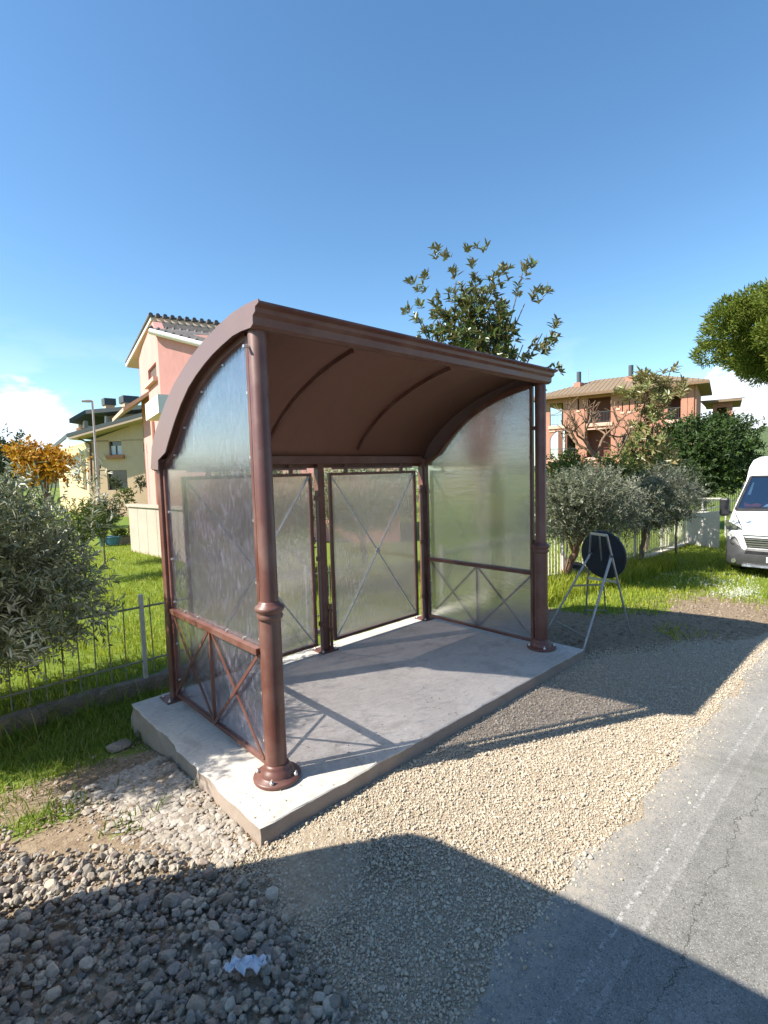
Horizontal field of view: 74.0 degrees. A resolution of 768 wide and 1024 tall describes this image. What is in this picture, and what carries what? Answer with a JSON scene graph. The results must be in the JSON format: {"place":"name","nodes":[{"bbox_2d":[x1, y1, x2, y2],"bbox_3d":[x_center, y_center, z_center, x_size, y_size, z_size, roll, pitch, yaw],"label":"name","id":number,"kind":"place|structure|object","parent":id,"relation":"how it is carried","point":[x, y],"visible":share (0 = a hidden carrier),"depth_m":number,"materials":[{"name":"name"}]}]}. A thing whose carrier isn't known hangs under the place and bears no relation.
{"place":"outdoors","nodes":[
{"label":"outdoors","id":0,"kind":"place"},
{"bbox_2d":[0,473,59,488],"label":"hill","id":1,"kind":"structure","parent":0,"point":[57,486],"depth_m":207.42,"materials":[{"name":"plant"}]},
{"bbox_2d":[0,472,767,1023],"bbox_3d":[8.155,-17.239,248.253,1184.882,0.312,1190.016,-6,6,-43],"label":"ground","id":2,"kind":"structure","parent":0,"point":[398,556],"depth_m":3.32,"materials":[{"name":"beige gravel"}]},
{"bbox_2d":[0,423,44,515],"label":"dark tree","id":3,"kind":"object","parent":2,"relation":"on","point":[2,457],"visible":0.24,"depth_m":20.66,"materials":[{"name":"green plant"}]},
{"bbox_2d":[0,434,92,523],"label":"autumn tree","id":4,"kind":"object","parent":2,"relation":"on","point":[52,464],"visible":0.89,"depth_m":17.01,"materials":[{"name":"orange plant"}]},
{"bbox_2d":[0,445,125,696],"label":"olive tree","id":5,"kind":"object","parent":2,"relation":"on","point":[26,598],"visible":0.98,"depth_m":4.31,"materials":[{"name":"green plant"}]},
{"bbox_2d":[44,496,118,579],"bbox_3d":[-6.146,0.552,10.328,1.341,1.763,1.348,1,5,27],"label":"shrub","id":6,"kind":"object","parent":2,"relation":"on","point":[85,536],"visible":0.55,"depth_m":10.34,"materials":[{"name":"green plant"}]},
{"bbox_2d":[0,667,168,752],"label":"long weeds","id":7,"kind":"object","parent":2,"relation":"on","point":[88,708],"visible":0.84,"depth_m":4.58,"materials":[{"name":"green plant"}]},
{"bbox_2d":[82,400,101,524],"bbox_3d":[-11.396,-1.772,19.908,0.396,5.171,0.120,-4,5,-28],"label":"street lamp","id":8,"kind":"object","parent":2,"relation":"on","point":[95,446],"visible":0.78,"depth_m":19.89,"materials":[{"name":"grey metal"}]},
{"bbox_2d":[0,685,195,838],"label":"rough grass","id":9,"kind":"structure","parent":2,"relation":"on","point":[6,755],"depth_m":4.04,"materials":[{"name":"green plant"}]},
{"bbox_2d":[52,395,147,515],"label":"yellow house","id":10,"kind":"structure","parent":2,"relation":"on","point":[120,443],"depth_m":30.95,"materials":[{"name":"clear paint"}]},
{"bbox_2d":[110,441,121,454],"bbox_3d":[-16.226,-3.918,31.059,1.089,1.120,0.100,-1,4,2],"label":"window","id":11,"kind":"structure","parent":10,"relation":"in","point":[118,443],"depth_m":31.00,"materials":[{"name":"grey glass"}]},
{"bbox_2d":[109,470,127,489],"bbox_3d":[-16.177,-1.963,31.211,1.536,1.398,0.100,-1,4,2],"label":"window","id":12,"kind":"structure","parent":10,"relation":"in","point":[123,473],"depth_m":31.15,"materials":[{"name":"grey glass"}]},
{"bbox_2d":[78,495,127,564],"bbox_3d":[-6.817,0.445,12.325,1.161,1.705,1.120,-1,4,6],"label":"shrub","id":13,"kind":"object","parent":2,"relation":"on","point":[106,503],"visible":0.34,"depth_m":12.28,"materials":[{"name":"green plant"}]},
{"bbox_2d":[105,535,120,545],"bbox_3d":[-8.524,0.891,16.019,0.521,0.273,0.521,-6,6,-43],"label":"tub","id":14,"kind":"object","parent":2,"relation":"on","point":[112,541],"visible":0.79,"depth_m":15.84,"materials":[{"name":"blue plastic"}]},
{"bbox_2d":[105,738,131,752],"bbox_3d":[-2.142,1.891,4.125,0.190,0.087,0.178,-6,6,-43],"label":"loose stone","id":15,"kind":"object","parent":2,"relation":"on","point":[120,745],"visible":0.96,"depth_m":4.07,"materials":[{"name":"grey stone"}]},
{"bbox_2d":[109,526,130,545],"bbox_3d":[-8.309,0.738,16.194,0.764,0.565,0.423,-6,6,-43],"label":"planter","id":16,"kind":"object","parent":2,"relation":"on","point":[125,538],"visible":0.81,"depth_m":16.10,"materials":[{"name":"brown wood"}]},
{"bbox_2d":[113,487,137,510],"bbox_3d":[-7.941,-0.413,15.617,0.684,0.750,0.505,-6,6,-43],"label":"terrace plant","id":17,"kind":"object","parent":2,"relation":"on","point":[124,490],"visible":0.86,"depth_m":15.57,"materials":[{"name":"green plant"}]},
{"bbox_2d":[0,739,271,1011],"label":"dirt clods","id":18,"kind":"object","parent":2,"relation":"on","point":[89,838],"visible":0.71,"depth_m":3.07,"materials":[{"name":"brown soil"}]},
{"bbox_2d":[59,756,257,873],"bbox_3d":[-1.431,1.867,3.087,0.729,0.096,1.501,-6,6,-43],"label":"pale rubble","id":19,"kind":"object","parent":2,"relation":"on","point":[186,823],"visible":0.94,"depth_m":3.08,"materials":[{"name":"beige gravel"}]},
{"bbox_2d":[150,756,169,766],"bbox_3d":[-1.641,1.832,3.735,0.132,0.065,0.087,-6,6,-43],"label":"loose stone","id":20,"kind":"object","parent":2,"relation":"on","point":[158,761],"visible":0.83,"depth_m":3.71,"materials":[{"name":"grey stone"}]},
{"bbox_2d":[125,504,200,563],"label":"garden wall","id":21,"kind":"structure","parent":2,"relation":"on","point":[144,528],"depth_m":13.46,"materials":[{"name":"beige concrete"}]},
{"bbox_2d":[162,763,179,774],"bbox_3d":[-1.492,1.810,3.579,0.115,0.071,0.097,-3,5,-13],"label":"loose stone","id":22,"kind":"object","parent":2,"relation":"on","point":[169,768],"visible":0.88,"depth_m":3.56,"materials":[{"name":"grey stone"}]},
{"bbox_2d":[0,824,392,1023],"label":"crushed stones","id":23,"kind":"object","parent":2,"relation":"on","point":[81,946],"visible":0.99,"depth_m":2.20,"materials":[{"name":"grey gravel"}]},
{"bbox_2d":[223,954,270,975],"bbox_3d":[-0.553,1.823,2.056,0.188,0.061,0.069,-2,4,0],"label":"plastic scrap","id":24,"kind":"object","parent":23,"relation":"on","point":[255,963],"visible":1,"depth_m":2.05,"materials":[{"name":"plastic"}]},
{"bbox_2d":[0,607,393,735],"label":"wall","id":25,"kind":"structure","parent":2,"relation":"on","point":[234,658],"depth_m":5.07,"materials":[{"name":"concrete"}]},
{"bbox_2d":[0,558,377,710],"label":"garden fence","id":26,"kind":"object","parent":25,"relation":"on","point":[141,607],"visible":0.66,"depth_m":5.27,"materials":[{"name":"metal"}]},
{"bbox_2d":[0,538,420,713],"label":"lawn grass","id":27,"kind":"structure","parent":2,"relation":"on","point":[217,600],"depth_m":8.08,"materials":[{"name":"green plant"}]},
{"bbox_2d":[112,312,400,541],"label":"pink house","id":28,"kind":"structure","parent":2,"relation":"on","point":[164,348],"depth_m":17.47,"materials":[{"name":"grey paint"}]},
{"bbox_2d":[109,474,123,491],"bbox_3d":[-11.146,-1.179,21.227,0.599,0.821,0.690,-6,6,-43],"label":"terrace plant","id":29,"kind":"object","parent":28,"relation":"on","point":[116,484],"visible":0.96,"depth_m":21.11,"materials":[{"name":"green plant"}]},
{"bbox_2d":[133,475,146,492],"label":"terrace plant","id":30,"kind":"object","parent":28,"relation":"on","point":[138,479],"visible":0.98,"depth_m":21.59,"materials":[{"name":"green plant"}]},
{"bbox_2d":[198,470,315,568],"bbox_3d":[-2.039,0.141,9.011,2.450,2.584,2.049,-6,6,-43],"label":"olive tree","id":31,"kind":"object","parent":2,"relation":"on","point":[240,508],"visible":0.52,"depth_m":8.55,"materials":[{"name":"green plant"}]},
{"bbox_2d":[232,499,315,575],"bbox_3d":[-2.278,0.473,10.295,1.755,1.752,1.671,-6,6,-43],"label":"garden shrub","id":32,"kind":"object","parent":2,"relation":"on","point":[305,549],"visible":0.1,"depth_m":10.25,"materials":[{"name":"green plant"}]},
{"bbox_2d":[131,615,583,845],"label":"slab","id":33,"kind":"structure","parent":2,"relation":"on","point":[396,667],"depth_m":4.19,"materials":[{"name":"concrete"}]},
{"bbox_2d":[151,299,557,790],"bbox_3d":[-0.089,0.088,4.858,3.564,2.932,1.940,-6,6,-43],"label":"bus shelter","id":34,"kind":"object","parent":33,"relation":"on","point":[261,391],"visible":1,"depth_m":5.03,"materials":[{"name":"brown paint"}]},
{"bbox_2d":[304,466,418,567],"bbox_3d":[-0.199,-0.122,11.031,3.550,2.696,2.512,-6,6,-43],"label":"olive tree","id":35,"kind":"object","parent":2,"relation":"on","point":[369,505],"visible":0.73,"depth_m":10.58,"materials":[{"name":"green plant"}]},
{"bbox_2d":[185,632,767,1023],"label":"fine gravel","id":36,"kind":"structure","parent":2,"relation":"on","point":[468,923],"depth_m":2.96,"materials":[{"name":"beige gravel"}]},
{"bbox_2d":[400,238,565,375],"bbox_3d":[1.948,-2.019,9.904,3.180,6.653,2.784,-1,4,2],"label":"magnolia tree","id":37,"kind":"object","parent":2,"relation":"on","point":[495,335],"visible":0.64,"depth_m":9.40,"materials":[{"name":"green plant"}]},
{"bbox_2d":[534,443,596,564],"bbox_3d":[4.162,-0.145,11.779,1.892,2.873,1.466,-6,6,-43],"label":"shrub","id":38,"kind":"object","parent":2,"relation":"on","point":[567,461],"visible":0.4,"depth_m":11.52,"materials":[{"name":"green plant"}]},
{"bbox_2d":[564,562,586,574],"bbox_3d":[3.731,1.141,9.953,0.616,0.329,0.450,-6,6,-43],"label":"sack","id":39,"kind":"object","parent":2,"relation":"on","point":[578,565],"visible":0.16,"depth_m":9.78,"materials":[{"name":"black plastic"}]},
{"bbox_2d":[548,532,630,650],"bbox_3d":[2.617,0.851,6.349,1.738,1.269,0.852,-6,6,-43],"label":"sign stand","id":40,"kind":"object","parent":2,"relation":"on","point":[602,588],"visible":0.91,"depth_m":6.09,"materials":[{"name":"metal"}]},
{"bbox_2d":[581,531,626,577],"bbox_3d":[2.743,0.533,6.378,0.028,0.608,0.608,-12,9,-34],"label":"road sign","id":41,"kind":"object","parent":40,"relation":"attached to","point":[595,565],"visible":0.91,"depth_m":6.35,"materials":[{"name":"black metal"}]},
{"bbox_2d":[534,456,660,578],"bbox_3d":[3.737,0.174,9.296,3.020,2.398,2.199,-6,6,-43],"label":"olive tree","id":42,"kind":"object","parent":2,"relation":"on","point":[579,508],"visible":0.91,"depth_m":8.82,"materials":[{"name":"green plant"}]},
{"bbox_2d":[551,395,647,527],"bbox_3d":[5.377,-0.885,12.881,2.362,4.140,2.090,-1,4,4],"label":"bare tree","id":43,"kind":"object","parent":2,"relation":"on","point":[584,436],"visible":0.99,"depth_m":12.84,"materials":[{"name":"brown plant"}]},
{"bbox_2d":[588,444,648,536],"bbox_3d":[5.431,-0.168,11.854,1.460,2.841,1.510,-6,6,-43],"label":"shrub","id":44,"kind":"object","parent":2,"relation":"on","point":[631,466],"visible":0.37,"depth_m":11.55,"materials":[{"name":"green plant"}]},
{"bbox_2d":[547,506,719,575],"bbox_3d":[5.916,0.620,12.088,14.022,1.332,0.140,-6,6,-43],"label":"picket fence","id":45,"kind":"object","parent":2,"relation":"on","point":[684,537],"visible":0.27,"depth_m":12.72,"materials":[{"name":"white paint"}]},
{"bbox_2d":[534,365,744,477],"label":"apartment building","id":46,"kind":"structure","parent":2,"relation":"on","point":[601,390],"depth_m":49.90,"materials":[{"name":"paint"}]},
{"bbox_2d":[611,361,691,549],"bbox_3d":[7.163,-1.479,13.767,1.974,5.060,2.785,1,5,31],"label":"loquat tree","id":47,"kind":"object","parent":2,"relation":"on","point":[654,444],"visible":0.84,"depth_m":13.25,"materials":[{"name":"green plant"}]},
{"bbox_2d":[549,589,767,655],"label":"earth clods","id":48,"kind":"object","parent":2,"relation":"on","point":[684,612],"visible":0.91,"depth_m":6.70,"materials":[{"name":"brown soil"}]},
{"bbox_2d":[602,460,715,563],"bbox_3d":[6.090,0.043,11.547,3.195,2.417,2.754,-3,5,-16],"label":"olive tree","id":49,"kind":"object","parent":2,"relation":"on","point":[672,498],"visible":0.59,"depth_m":10.97,"materials":[{"name":"green plant"}]},
{"bbox_2d":[658,456,716,553],"bbox_3d":[7.524,-0.159,13.047,1.811,2.509,1.671,-6,6,-43],"label":"shrub","id":50,"kind":"object","parent":2,"relation":"on","point":[691,473],"visible":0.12,"depth_m":12.79,"materials":[{"name":"green plant"}]},
{"bbox_2d":[686,511,719,547],"bbox_3d":[8.902,0.459,14.257,0.007,1.044,1.020,-3,5,-19],"label":"screen panel","id":51,"kind":"object","parent":2,"relation":"on","point":[704,531],"visible":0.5,"depth_m":14.17,"materials":[{"name":"white paint"}]},
{"bbox_2d":[653,407,767,511],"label":"laurel tree","id":52,"kind":"object","parent":2,"relation":"on","point":[718,451],"visible":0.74,"depth_m":16.67,"materials":[{"name":"green plant"}]},
{"bbox_2d":[657,566,764,599],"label":"daisies","id":53,"kind":"object","parent":2,"relation":"on","point":[736,591],"visible":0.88,"depth_m":8.87,"materials":[{"name":"white plant"}]},
{"bbox_2d":[697,498,726,536],"bbox_3d":[10.544,0.138,16.779,0.060,1.303,1.943,-2,4,-5],"label":"white railing","id":54,"kind":"object","parent":2,"relation":"on","point":[725,533],"visible":0.17,"depth_m":16.05,"materials":[{"name":"metal"}]},
{"bbox_2d":[692,485,738,515],"bbox_3d":[14.295,-0.592,22.045,0.030,1.619,2.248,-3,5,-14],"label":"iron fence","id":55,"kind":"object","parent":2,"relation":"on","point":[732,500],"visible":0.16,"depth_m":21.56,"materials":[{"name":"grey metal"}]},
{"bbox_2d":[688,277,767,387],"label":"pine tree","id":56,"kind":"object","parent":2,"relation":"on","point":[742,323],"visible":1,"depth_m":19.47,"materials":[{"name":"green plant"}]},
{"bbox_2d":[719,456,767,568],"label":"van","id":57,"kind":"object","parent":2,"relation":"on","point":[746,525],"visible":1,"depth_m":10.48,"materials":[{"name":"white metal"}]},
{"bbox_2d":[0,0,767,471],"label":"sky","id":58,"kind":"structure","parent":0,"point":[204,159],"materials":[{"name":"blue"}]},
{"bbox_2d":[401,466,534,476],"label":"hill","id":59,"kind":"structure","parent":0,"point":[414,469],"depth_m":278.20,"materials":[{"name":"green plant"}]},
{"bbox_2d":[381,531,767,650],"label":"verge grass","id":60,"kind":"structure","parent":0,"point":[661,584],"depth_m":9.24,"materials":[{"name":"green plant"}]},
{"bbox_2d":[548,552,678,603],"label":"tall grass","id":61,"kind":"structure","parent":0,"point":[634,567],"depth_m":9.42,"materials":[{"name":"green plant"}]},
{"bbox_2d":[463,648,767,1023],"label":"road","id":62,"kind":"structure","parent":0,"point":[679,915],"depth_m":2.30,"materials":[{"name":"grey asphalt"}]},
{"bbox_2d":[734,426,767,469],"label":"hill","id":63,"kind":"structure","parent":0,"point":[764,438],"depth_m":125.75,"materials":[{"name":"green plant"}]}
]}

